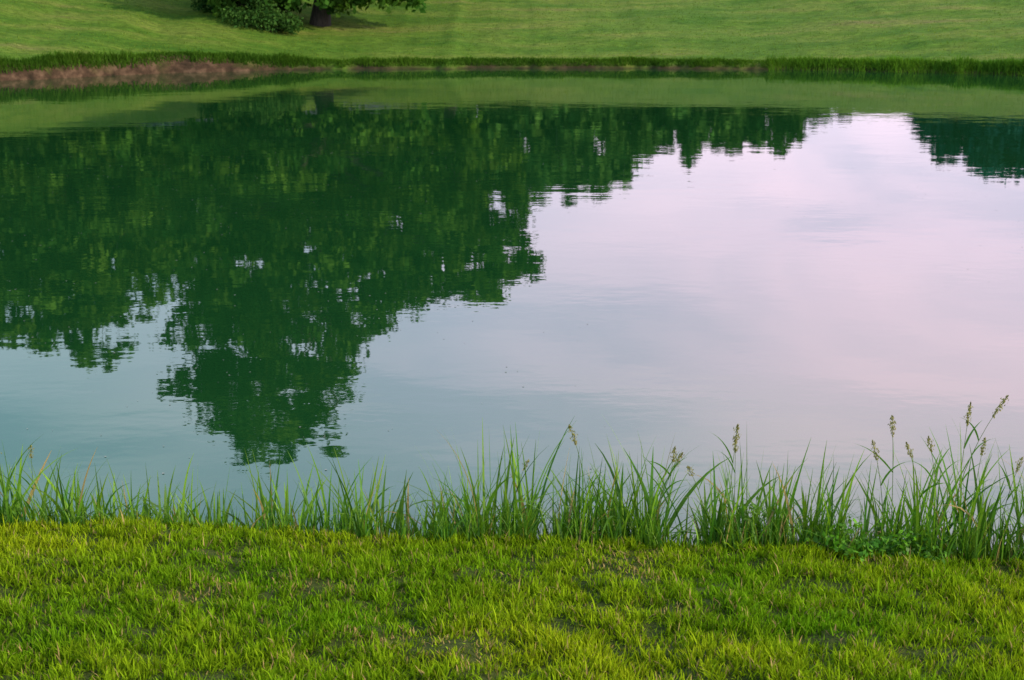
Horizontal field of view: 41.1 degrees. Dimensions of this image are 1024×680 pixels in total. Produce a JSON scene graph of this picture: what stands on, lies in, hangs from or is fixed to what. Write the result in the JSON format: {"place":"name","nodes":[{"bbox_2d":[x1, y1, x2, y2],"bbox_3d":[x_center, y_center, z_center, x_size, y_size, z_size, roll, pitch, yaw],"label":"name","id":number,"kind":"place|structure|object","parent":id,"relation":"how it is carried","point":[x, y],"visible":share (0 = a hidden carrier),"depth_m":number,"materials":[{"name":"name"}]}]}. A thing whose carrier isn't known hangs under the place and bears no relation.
{"place":"outdoors","nodes":[
{"label":"outdoors","id":0,"kind":"place"},
{"bbox_2d":[0,68,1023,549],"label":"pond water","id":1,"kind":"structure","parent":0,"point":[696,266],"depth_m":13.91,"materials":[{"name":"green liquid"}]},
{"bbox_2d":[7,109,984,469],"bbox_3d":[-0.002,-2.504,21.062,17.986,0.001,26.003,0,15,0],"label":"floating pollen","id":2,"kind":"object","parent":1,"relation":"on","point":[369,295],"visible":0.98,"depth_m":14.97},
{"bbox_2d":[0,0,1023,679],"bbox_3d":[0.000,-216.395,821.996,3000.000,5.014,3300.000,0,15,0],"label":"ground","id":3,"kind":"structure","parent":0,"point":[564,38],"depth_m":47.28,"materials":[{"name":"green plant"}]},
{"bbox_2d":[190,0,236,12],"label":"shrub","id":4,"kind":"object","parent":3,"relation":"on","point":[198,4],"visible":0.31,"depth_m":51.65,"materials":[{"name":"green plant"}]},
{"bbox_2d":[214,0,303,34],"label":"shrub","id":5,"kind":"object","parent":3,"relation":"on","point":[292,24],"visible":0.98,"depth_m":49.21,"materials":[{"name":"green plant"}]},
{"bbox_2d":[203,0,430,26],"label":"oak tree","id":6,"kind":"object","parent":3,"relation":"on","point":[322,11],"visible":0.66,"depth_m":50.42,"materials":[{"name":"green plant"}]},
{"bbox_2d":[0,508,1023,679],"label":"lawn grass","id":7,"kind":"structure","parent":3,"relation":"on","point":[789,654],"depth_m":5.77,"materials":[{"name":"green plant"}]},
{"bbox_2d":[0,418,1023,567],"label":"shoreline grass","id":8,"kind":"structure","parent":3,"relation":"on","point":[612,522],"depth_m":7.10,"materials":[{"name":"green plant"}]},
{"bbox_2d":[0,0,1023,75],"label":"bank grass","id":9,"kind":"structure","parent":3,"relation":"on","point":[960,64],"depth_m":45.55,"materials":[{"name":"green plant"}]},
{"bbox_2d":[0,395,1023,543],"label":"seed head grass","id":10,"kind":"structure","parent":3,"relation":"on","point":[876,455],"depth_m":7.01,"materials":[{"name":"green plant"}]},
{"bbox_2d":[722,496,775,549],"bbox_3d":[1.210,0.977,7.030,0.278,0.326,0.156,-5,16,-19],"label":"leafy weed","id":11,"kind":"object","parent":3,"relation":"on","point":[750,518],"visible":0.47,"depth_m":7.00,"materials":[{"name":"green plant"}]},
{"bbox_2d":[806,514,924,563],"bbox_3d":[1.764,1.018,6.842,0.575,0.263,0.334,5,16,17],"label":"leafy weed","id":12,"kind":"object","parent":3,"relation":"on","point":[872,544],"visible":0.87,"depth_m":6.81,"materials":[{"name":"green plant"}]},
{"bbox_2d":[885,533,965,562],"bbox_3d":[2.068,1.056,6.809,0.411,0.174,0.263,0,15,0],"label":"leafy weed","id":13,"kind":"object","parent":3,"relation":"on","point":[926,554],"visible":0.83,"depth_m":6.80,"materials":[{"name":"green plant"}]}
]}

